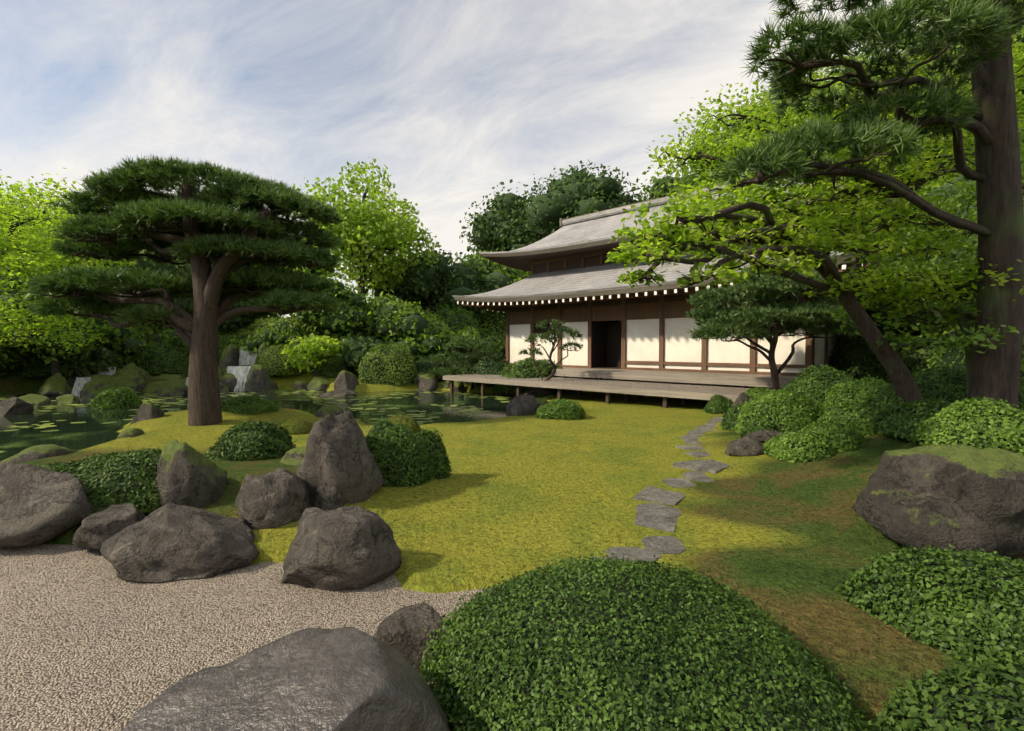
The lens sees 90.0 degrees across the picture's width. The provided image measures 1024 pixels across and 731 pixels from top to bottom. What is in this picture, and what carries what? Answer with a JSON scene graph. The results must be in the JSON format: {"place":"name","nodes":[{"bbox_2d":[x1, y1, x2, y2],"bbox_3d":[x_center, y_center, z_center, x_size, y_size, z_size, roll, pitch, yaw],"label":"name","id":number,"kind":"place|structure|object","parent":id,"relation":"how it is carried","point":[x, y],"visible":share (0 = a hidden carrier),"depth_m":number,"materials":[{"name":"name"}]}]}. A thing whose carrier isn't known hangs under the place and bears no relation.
{"place":"outdoors","nodes":[
{"label":"outdoors","id":0,"kind":"place"},
{"bbox_2d":[0,389,515,460],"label":"pond water","id":1,"kind":"structure","parent":0,"point":[92,431],"depth_m":12.79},
{"bbox_2d":[0,397,33,415],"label":"pond rock","id":2,"kind":"object","parent":1,"relation":"in","point":[13,406],"visible":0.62,"depth_m":12.35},
{"bbox_2d":[18,394,50,406],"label":"pond rock","id":3,"kind":"object","parent":1,"relation":"in","point":[34,400],"visible":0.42,"depth_m":14.22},
{"bbox_2d":[38,373,78,396],"bbox_3d":[-15.221,0.726,17.188,0.963,0.987,1.177,0,2,-11],"label":"fallen rock","id":4,"kind":"object","parent":1,"relation":"in","point":[56,384],"visible":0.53,"depth_m":16.86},
{"bbox_2d":[79,376,114,396],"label":"fallen rock","id":5,"kind":"object","parent":1,"relation":"in","point":[94,386],"visible":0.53,"depth_m":16.75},
{"bbox_2d":[90,386,142,408],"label":"shrub","id":6,"kind":"object","parent":1,"relation":"in","point":[122,397],"visible":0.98,"depth_m":13.80,"materials":[{"name":"green plant"}]},
{"bbox_2d":[113,368,146,390],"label":"fallen rock","id":7,"kind":"object","parent":1,"relation":"in","point":[136,377],"visible":0.24,"depth_m":18.75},
{"bbox_2d":[160,381,187,396],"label":"pond rock","id":8,"kind":"object","parent":1,"relation":"in","point":[175,389],"visible":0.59,"depth_m":16.84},
{"bbox_2d":[218,344,238,368],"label":"fallen rock","id":9,"kind":"object","parent":1,"relation":"in","point":[230,355],"visible":0.2,"depth_m":20.30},
{"bbox_2d":[227,366,251,390],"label":"waterfall","id":10,"kind":"structure","parent":1,"relation":"on","point":[238,372],"depth_m":19.17,"materials":[{"name":"liquid"}]},
{"bbox_2d":[0,389,510,452],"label":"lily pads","id":11,"kind":"object","parent":1,"relation":"on","point":[465,412],"visible":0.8,"depth_m":13.56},
{"bbox_2d":[244,364,276,391],"bbox_3d":[-9.381,0.569,19.160,1.093,1.278,0.847,-1,2,-16],"label":"fallen rock","id":12,"kind":"object","parent":1,"relation":"in","point":[258,378],"visible":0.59,"depth_m":18.78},
{"bbox_2d":[0,0,927,317],"label":"sky","id":13,"kind":"structure","parent":0,"point":[458,100],"materials":[{"name":"white"}]},
{"bbox_2d":[0,365,1023,728],"bbox_3d":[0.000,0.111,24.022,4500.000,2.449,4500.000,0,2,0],"label":"ground","id":14,"kind":"structure","parent":0,"point":[794,543],"depth_m":4.63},
{"bbox_2d":[0,345,50,375],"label":"shrub","id":15,"kind":"object","parent":14,"relation":"on","point":[8,361],"visible":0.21,"depth_m":17.39,"materials":[{"name":"green plant"}]},
{"bbox_2d":[0,444,77,463],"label":"shore rock","id":16,"kind":"object","parent":14,"relation":"on","point":[35,452],"visible":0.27,"depth_m":6.90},
{"bbox_2d":[0,259,119,375],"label":"tree","id":17,"kind":"object","parent":14,"relation":"on","point":[54,360],"visible":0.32,"depth_m":16.55,"materials":[{"name":"green plant"}]},
{"bbox_2d":[0,173,136,331],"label":"tree","id":18,"kind":"object","parent":14,"relation":"on","point":[57,186],"visible":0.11,"depth_m":18.03,"materials":[{"name":"plant"}]},
{"bbox_2d":[0,168,149,354],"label":"maple","id":19,"kind":"object","parent":14,"relation":"on","point":[38,253],"visible":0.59,"depth_m":12.16,"materials":[{"name":"green plant"}]},
{"bbox_2d":[47,345,118,379],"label":"shrub","id":20,"kind":"object","parent":14,"relation":"on","point":[95,361],"visible":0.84,"depth_m":18.30,"materials":[{"name":"green plant"}]},
{"bbox_2d":[79,375,137,391],"bbox_3d":[-14.240,0.695,18.097,1.863,0.749,1.404,0,2,0],"label":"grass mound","id":21,"kind":"object","parent":14,"relation":"on","point":[118,381],"visible":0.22,"depth_m":18.07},
{"bbox_2d":[85,323,161,359],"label":"shrub","id":22,"kind":"object","parent":14,"relation":"on","point":[132,339],"visible":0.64,"depth_m":20.47,"materials":[{"name":"green plant"}]},
{"bbox_2d":[70,251,190,312],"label":"tree","id":23,"kind":"object","parent":14,"relation":"on","point":[144,264],"visible":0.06,"depth_m":22.07,"materials":[{"name":"green plant"}]},
{"bbox_2d":[45,446,231,515],"bbox_3d":[-3.438,0.988,4.654,1.660,0.487,1.202,0,2,0],"label":"mound shrub","id":24,"kind":"object","parent":14,"relation":"on","point":[113,478],"visible":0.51,"depth_m":4.31,"materials":[{"name":"green plant"}]},
{"bbox_2d":[130,400,163,424],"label":"shore rock","id":25,"kind":"object","parent":14,"relation":"on","point":[148,410],"visible":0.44,"depth_m":10.32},
{"bbox_2d":[135,340,189,374],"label":"bank shrub","id":26,"kind":"object","parent":14,"relation":"on","point":[158,358],"visible":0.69,"depth_m":20.04,"materials":[{"name":"green plant"}]},
{"bbox_2d":[159,329,189,350],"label":"shrub","id":27,"kind":"object","parent":14,"relation":"on","point":[174,337],"visible":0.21,"depth_m":20.51,"materials":[{"name":"green plant"}]},
{"bbox_2d":[23,154,344,425],"bbox_3d":[-6.735,-1.314,10.386,6.870,5.226,4.455,0,2,0],"label":"pine","id":28,"kind":"object","parent":14,"relation":"on","point":[188,221],"visible":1,"depth_m":9.53,"materials":[{"name":"green plant"}]},
{"bbox_2d":[154,439,226,507],"bbox_3d":[-2.832,0.966,4.535,0.480,0.656,0.575,0,2,0],"label":"rock slab","id":29,"kind":"object","parent":14,"relation":"on","point":[188,475],"visible":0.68,"depth_m":4.33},
{"bbox_2d":[148,270,277,329],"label":"tree","id":30,"kind":"object","parent":14,"relation":"on","point":[239,321],"visible":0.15,"depth_m":23.00,"materials":[{"name":"green plant"}]},
{"bbox_2d":[0,544,489,730],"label":"gravel bed","id":31,"kind":"object","parent":14,"relation":"on","point":[90,640],"visible":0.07,"depth_m":2.86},
{"bbox_2d":[0,464,97,546],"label":"rock","id":32,"kind":"object","parent":31,"relation":"on","point":[38,505],"visible":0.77,"depth_m":3.96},
{"bbox_2d":[72,503,146,549],"bbox_3d":[-3.075,1.247,3.992,0.508,0.246,0.521,0,2,0],"label":"rock","id":33,"kind":"object","parent":31,"relation":"on","point":[96,530],"visible":0.67,"depth_m":3.82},
{"bbox_2d":[100,503,258,582],"bbox_3d":[-2.316,1.207,3.695,1.018,0.442,0.754,0,2,0],"label":"rock","id":34,"kind":"object","parent":31,"relation":"on","point":[170,542],"visible":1,"depth_m":3.45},
{"bbox_2d":[122,627,449,730],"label":"rock","id":35,"kind":"object","parent":31,"relation":"on","point":[337,679],"visible":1,"depth_m":1.76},
{"bbox_2d":[281,505,401,590],"bbox_3d":[-1.153,1.221,3.507,0.779,0.480,0.722,0,2,0],"label":"rock","id":36,"kind":"object","parent":31,"relation":"on","point":[348,548],"visible":0.95,"depth_m":3.28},
{"bbox_2d":[374,602,457,675],"bbox_3d":[-0.411,1.342,2.522,0.482,0.288,0.412,0,2,0],"label":"flat rock","id":37,"kind":"object","parent":31,"relation":"on","point":[404,633],"visible":0.34,"depth_m":2.38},
{"bbox_2d":[412,549,873,730],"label":"shrub","id":38,"kind":"object","parent":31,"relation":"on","point":[600,644],"visible":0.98,"depth_m":2.01,"materials":[{"name":"green plant"}]},
{"bbox_2d":[221,395,279,414],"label":"pine shrub","id":39,"kind":"object","parent":14,"relation":"on","point":[248,404],"visible":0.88,"depth_m":10.70,"materials":[{"name":"green plant"}]},
{"bbox_2d":[205,419,296,460],"bbox_3d":[-3.582,1.031,7.114,1.284,0.581,1.001,0,2,0],"label":"juniper shrub","id":40,"kind":"object","parent":14,"relation":"on","point":[245,440],"visible":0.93,"depth_m":6.86,"materials":[{"name":"green plant"}]},
{"bbox_2d":[184,235,343,318],"bbox_3d":[-13.182,-4.037,27.720,8.128,7.580,8.763,0,2,0],"label":"tree","id":41,"kind":"object","parent":14,"relation":"on","point":[325,273],"visible":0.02,"depth_m":27.35,"materials":[{"name":"green plant"}]},
{"bbox_2d":[237,325,296,352],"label":"shrub","id":42,"kind":"object","parent":14,"relation":"on","point":[258,339],"visible":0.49,"depth_m":20.67,"materials":[{"name":"green plant"}]},
{"bbox_2d":[235,468,311,529],"bbox_3d":[-1.933,1.077,4.245,0.601,0.432,0.587,-2,3,-37],"label":"rock","id":43,"kind":"object","parent":14,"relation":"on","point":[280,497],"visible":0.84,"depth_m":4.02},
{"bbox_2d":[230,315,324,345],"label":"hedge","id":44,"kind":"object","parent":14,"relation":"on","point":[284,325],"visible":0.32,"depth_m":22.42,"materials":[{"name":"green"}]},
{"bbox_2d":[255,343,310,375],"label":"bank shrub","id":45,"kind":"object","parent":14,"relation":"on","point":[272,360],"visible":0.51,"depth_m":19.81,"materials":[{"name":"green plant"}]},
{"bbox_2d":[280,446,305,465],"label":"rock","id":46,"kind":"object","parent":14,"relation":"on","point":[294,456],"visible":0.28,"depth_m":6.51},
{"bbox_2d":[283,417,312,434],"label":"shrub","id":47,"kind":"object","parent":14,"relation":"on","point":[295,426],"visible":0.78,"depth_m":8.86,"materials":[{"name":"green plant"}]},
{"bbox_2d":[281,333,344,376],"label":"shrub","id":48,"kind":"object","parent":14,"relation":"on","point":[316,349],"visible":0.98,"depth_m":19.36,"materials":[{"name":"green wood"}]},
{"bbox_2d":[307,376,331,390],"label":"shore rock","id":49,"kind":"object","parent":14,"relation":"on","point":[319,383],"visible":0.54,"depth_m":19.30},
{"bbox_2d":[271,266,374,338],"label":"tree","id":50,"kind":"object","parent":14,"relation":"on","point":[350,315],"visible":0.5,"depth_m":21.95,"materials":[{"name":"green plant"}]},
{"bbox_2d":[311,485,343,510],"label":"rock","id":51,"kind":"object","parent":14,"relation":"on","point":[326,498],"visible":0.67,"depth_m":4.31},
{"bbox_2d":[311,355,355,377],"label":"bank shrub","id":52,"kind":"object","parent":14,"relation":"on","point":[332,367],"visible":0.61,"depth_m":20.10,"materials":[{"name":"green plant"}]},
{"bbox_2d":[295,411,383,503],"bbox_3d":[-1.601,0.863,4.858,0.764,0.882,0.957,1,2,15],"label":"tall rock","id":53,"kind":"object","parent":14,"relation":"on","point":[338,455],"visible":0.76,"depth_m":4.52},
{"bbox_2d":[334,370,358,390],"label":"shore rock","id":54,"kind":"object","parent":14,"relation":"on","point":[346,380],"visible":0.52,"depth_m":18.39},
{"bbox_2d":[289,158,441,310],"bbox_3d":[-7.826,-5.542,26.773,7.799,10.331,8.349,0,2,0],"label":"tree","id":55,"kind":"object","parent":14,"relation":"on","point":[363,228],"visible":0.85,"depth_m":25.40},
{"bbox_2d":[334,330,399,370],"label":"shrub","id":56,"kind":"object","parent":14,"relation":"on","point":[355,348],"visible":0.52,"depth_m":20.10,"materials":[{"name":"green plant"}]},
{"bbox_2d":[357,342,416,385],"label":"bank shrub","id":57,"kind":"object","parent":14,"relation":"on","point":[391,365],"visible":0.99,"depth_m":19.25,"materials":[{"name":"green plant"}]},
{"bbox_2d":[365,416,433,486],"bbox_3d":[-1.277,0.884,5.385,0.911,0.710,0.838,0,2,0],"label":"lawn shrub","id":58,"kind":"object","parent":14,"relation":"on","point":[400,458],"visible":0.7,"depth_m":5.13,"materials":[{"name":"green plant"}]},
{"bbox_2d":[362,289,442,342],"bbox_3d":[-5.158,-1.790,23.574,3.557,3.588,5.162,-1,2,-22],"label":"shrub","id":59,"kind":"object","parent":14,"relation":"on","point":[397,318],"visible":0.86,"depth_m":22.28,"materials":[{"name":"green plant"}]},
{"bbox_2d":[387,413,420,433],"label":"shrub","id":60,"kind":"object","parent":14,"relation":"on","point":[409,422],"visible":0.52,"depth_m":8.95,"materials":[{"name":"green plant"}]},
{"bbox_2d":[388,332,450,363],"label":"shrub","id":61,"kind":"object","parent":14,"relation":"on","point":[431,344],"visible":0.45,"depth_m":21.85,"materials":[{"name":"green plant"}]},
{"bbox_2d":[393,308,456,338],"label":"shrub","id":62,"kind":"object","parent":14,"relation":"on","point":[438,324],"visible":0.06,"depth_m":24.47,"materials":[{"name":"green"}]},
{"bbox_2d":[415,372,437,390],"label":"shore rock","id":63,"kind":"object","parent":14,"relation":"on","point":[425,382],"visible":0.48,"depth_m":19.25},
{"bbox_2d":[365,243,492,320],"bbox_3d":[-4.738,-3.557,31.093,8.181,8.002,7.156,0,2,0],"label":"tree","id":64,"kind":"object","parent":14,"relation":"on","point":[430,287],"visible":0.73,"depth_m":29.61,"materials":[{"name":"green plant"}]},
{"bbox_2d":[413,353,449,381],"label":"bank shrub","id":65,"kind":"object","parent":14,"relation":"on","point":[424,365],"visible":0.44,"depth_m":20.05,"materials":[{"name":"green plant"}]},
{"bbox_2d":[415,427,451,479],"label":"lawn shrub","id":66,"kind":"object","parent":14,"relation":"on","point":[439,461],"visible":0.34,"depth_m":5.60,"materials":[{"name":"green plant"}]},
{"bbox_2d":[423,326,482,361],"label":"shrub","id":67,"kind":"object","parent":14,"relation":"on","point":[465,332],"visible":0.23,"depth_m":23.48,"materials":[{"name":"green plant"}]},
{"bbox_2d":[429,301,493,338],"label":"hedge","id":68,"kind":"object","parent":14,"relation":"on","point":[459,319],"visible":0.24,"depth_m":26.43,"materials":[{"name":"green"}]},
{"bbox_2d":[425,337,505,377],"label":"pine","id":69,"kind":"object","parent":14,"relation":"on","point":[451,369],"visible":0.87,"depth_m":19.32,"materials":[{"name":"green plant"}]},
{"bbox_2d":[466,352,509,386],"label":"bank shrub","id":70,"kind":"object","parent":14,"relation":"on","point":[487,365],"visible":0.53,"depth_m":18.94,"materials":[{"name":"green plant"}]},
{"bbox_2d":[448,249,530,320],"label":"tree","id":71,"kind":"object","parent":14,"relation":"on","point":[503,276],"visible":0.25,"depth_m":33.66,"materials":[{"name":"green plant"}]},
{"bbox_2d":[474,310,505,339],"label":"hedge","id":72,"kind":"object","parent":14,"relation":"on","point":[497,324],"visible":0.06,"depth_m":32.62,"materials":[{"name":"green"}]},
{"bbox_2d":[478,331,505,361],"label":"shrub","id":73,"kind":"object","parent":14,"relation":"on","point":[499,343],"visible":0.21,"depth_m":25.46,"materials":[{"name":"green plant"}]},
{"bbox_2d":[459,179,539,276],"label":"tree","id":74,"kind":"object","parent":14,"relation":"on","point":[491,226],"visible":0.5,"depth_m":46.11,"materials":[{"name":"green plant"}]},
{"bbox_2d":[506,395,539,415],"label":"rock","id":75,"kind":"object","parent":14,"relation":"on","point":[520,405],"visible":0.66,"depth_m":11.23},
{"bbox_2d":[491,355,562,394],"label":"bank shrub","id":76,"kind":"object","parent":14,"relation":"on","point":[525,368],"visible":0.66,"depth_m":17.03,"materials":[{"name":"green plant"}]},
{"bbox_2d":[518,319,582,395],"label":"bonsai pine","id":77,"kind":"object","parent":14,"relation":"on","point":[564,329],"visible":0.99,"depth_m":15.51,"materials":[{"name":"green plant"}]},
{"bbox_2d":[534,398,585,419],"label":"shrub","id":78,"kind":"object","parent":14,"relation":"on","point":[562,409],"visible":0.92,"depth_m":10.40,"materials":[{"name":"green plant"}]},
{"bbox_2d":[501,159,647,272],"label":"tree","id":79,"kind":"object","parent":14,"relation":"on","point":[576,192],"visible":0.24,"depth_m":40.67,"materials":[{"name":"green plant"}]},
{"bbox_2d":[588,417,730,563],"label":"stepping stone path","id":80,"kind":"structure","parent":14,"relation":"on","point":[661,516],"depth_m":4.84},
{"bbox_2d":[625,163,703,203],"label":"tree","id":81,"kind":"object","parent":14,"relation":"on","point":[654,189],"visible":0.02,"depth_m":41.13,"materials":[{"name":"green plant"}]},
{"bbox_2d":[443,164,915,407],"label":"temple hall","id":82,"kind":"structure","parent":14,"relation":"on","point":[636,341],"depth_m":16.64,"materials":[{"name":"white paint"}]},
{"bbox_2d":[703,393,733,413],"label":"shrub","id":83,"kind":"object","parent":14,"relation":"on","point":[718,404],"visible":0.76,"depth_m":10.94,"materials":[{"name":"green plant"}]},
{"bbox_2d":[720,402,746,430],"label":"shrub","id":84,"kind":"object","parent":14,"relation":"on","point":[728,421],"visible":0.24,"depth_m":8.40,"materials":[{"name":"green plant"}]},
{"bbox_2d":[724,435,764,456],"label":"basin rock","id":85,"kind":"object","parent":14,"relation":"on","point":[748,445],"visible":0.79,"depth_m":6.46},
{"bbox_2d":[657,90,832,195],"bbox_3d":[15.250,-7.230,29.802,12.297,15.644,13.216,0,2,0],"label":"tree","id":86,"kind":"object","parent":14,"relation":"on","point":[694,167],"visible":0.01,"depth_m":28.13,"materials":[{"name":"green plant"}]},
{"bbox_2d":[741,419,778,437],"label":"shrub","id":87,"kind":"object","parent":14,"relation":"on","point":[759,424],"visible":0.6,"depth_m":7.12,"materials":[{"name":"green plant"}]},
{"bbox_2d":[684,261,869,389],"bbox_3d":[5.978,-0.624,11.590,4.283,3.543,2.989,0,2,0],"label":"pine tree","id":88,"kind":"object","parent":14,"relation":"on","point":[780,309],"visible":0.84,"depth_m":11.15,"materials":[{"name":"green plant"}]},
{"bbox_2d":[734,386,825,433],"bbox_3d":[4.107,0.681,7.816,1.330,0.724,1.331,1,2,23],"label":"shrub","id":89,"kind":"object","parent":14,"relation":"on","point":[788,410],"visible":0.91,"depth_m":7.50,"materials":[{"name":"green plant"}]},
{"bbox_2d":[762,430,835,462],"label":"shrub","id":90,"kind":"object","parent":14,"relation":"on","point":[798,446],"visible":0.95,"depth_m":6.02,"materials":[{"name":"green plant"}]},
{"bbox_2d":[605,28,1023,402],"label":"maple","id":91,"kind":"object","parent":14,"relation":"on","point":[806,246],"visible":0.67,"depth_m":6.25,"materials":[{"name":"green plant"}]},
{"bbox_2d":[782,362,856,405],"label":"shrub","id":92,"kind":"object","parent":14,"relation":"on","point":[816,383],"visible":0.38,"depth_m":9.04,"materials":[{"name":"green plant"}]},
{"bbox_2d":[800,420,866,451],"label":"shrub","id":93,"kind":"object","parent":14,"relation":"on","point":[841,437],"visible":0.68,"depth_m":6.19,"materials":[{"name":"green plant"}]},
{"bbox_2d":[737,35,931,192],"bbox_3d":[16.957,-7.095,23.329,12.058,15.832,10.619,1,3,30],"label":"tree","id":94,"kind":"object","parent":14,"relation":"on","point":[816,73],"visible":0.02,"depth_m":22.64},
{"bbox_2d":[818,401,880,436],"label":"shrub","id":95,"kind":"object","parent":14,"relation":"on","point":[856,414],"visible":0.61,"depth_m":6.64,"materials":[{"name":"green plant"}]},
{"bbox_2d":[821,374,891,410],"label":"shrub","id":96,"kind":"object","parent":14,"relation":"on","point":[864,389],"visible":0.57,"depth_m":8.10,"materials":[{"name":"green plant"}]},
{"bbox_2d":[711,0,1023,407],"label":"pine","id":97,"kind":"object","parent":14,"relation":"on","point":[980,30],"visible":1,"depth_m":5.43,"materials":[{"name":"green plant"}]},
{"bbox_2d":[827,307,928,381],"bbox_3d":[9.858,-0.250,13.575,3.185,2.741,2.940,0,2,0],"label":"hedge","id":98,"kind":"object","parent":14,"relation":"on","point":[856,358],"visible":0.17,"depth_m":13.31,"materials":[{"name":"green"}]},
{"bbox_2d":[863,385,931,413],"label":"shrub","id":99,"kind":"object","parent":14,"relation":"on","point":[884,397],"visible":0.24,"depth_m":6.56,"materials":[{"name":"green plant"}]},
{"bbox_2d":[841,172,958,334],"bbox_3d":[11.817,-1.952,13.560,5.160,6.222,6.577,0,2,0],"label":"tree","id":100,"kind":"object","parent":14,"relation":"on","point":[908,230],"visible":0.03,"depth_m":13.74,"materials":[{"name":"plant"}]},
{"bbox_2d":[869,398,953,439],"bbox_3d":[5.005,0.616,6.141,1.205,0.463,1.090,0,2,0],"label":"shrub","id":101,"kind":"object","parent":14,"relation":"on","point":[898,420],"visible":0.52,"depth_m":6.00,"materials":[{"name":"green plant"}]},
{"bbox_2d":[870,334,955,385],"bbox_3d":[10.748,-0.180,12.175,3.667,2.536,3.570,2,3,37],"label":"hedge","id":102,"kind":"object","parent":14,"relation":"on","point":[914,360],"visible":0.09,"depth_m":12.00,"materials":[{"name":"green"}]},
{"bbox_2d":[830,1,1023,211],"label":"tree","id":103,"kind":"object","parent":14,"relation":"on","point":[1018,38],"visible":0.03,"depth_m":17.35,"materials":[{"name":"green plant"}]},
{"bbox_2d":[831,265,1023,396],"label":"slender maple","id":104,"kind":"object","parent":14,"relation":"on","point":[961,317],"visible":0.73,"depth_m":6.23,"materials":[{"name":"green plant"}]},
{"bbox_2d":[834,543,1023,661],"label":"cover shrub","id":105,"kind":"object","parent":14,"relation":"on","point":[967,607],"visible":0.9,"depth_m":2.69,"materials":[{"name":"green plant"}]},
{"bbox_2d":[851,445,1023,560],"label":"rock","id":106,"kind":"object","parent":14,"relation":"on","point":[965,497],"visible":0.79,"depth_m":3.35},
{"bbox_2d":[855,649,1023,730],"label":"cover shrub","id":107,"kind":"object","parent":14,"relation":"on","point":[986,695],"visible":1,"depth_m":1.93,"materials":[{"name":"green plant"}]},
{"bbox_2d":[878,129,1023,349],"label":"tree","id":108,"kind":"object","parent":14,"relation":"on","point":[950,189],"visible":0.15,"depth_m":11.17,"materials":[{"name":"green plant"}]},
{"bbox_2d":[906,395,1023,455],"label":"shrub","id":109,"kind":"object","parent":14,"relation":"on","point":[984,423],"visible":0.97,"depth_m":5.21,"materials":[{"name":"green plant"}]},
{"bbox_2d":[912,364,1023,409],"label":"shrub","id":110,"kind":"object","parent":14,"relation":"on","point":[946,383],"visible":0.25,"depth_m":7.45,"materials":[{"name":"green plant"}]},
{"bbox_2d":[918,327,1023,406],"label":"hedge","id":111,"kind":"object","parent":14,"relation":"on","point":[951,355],"visible":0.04,"depth_m":9.28,"materials":[{"name":"green"}]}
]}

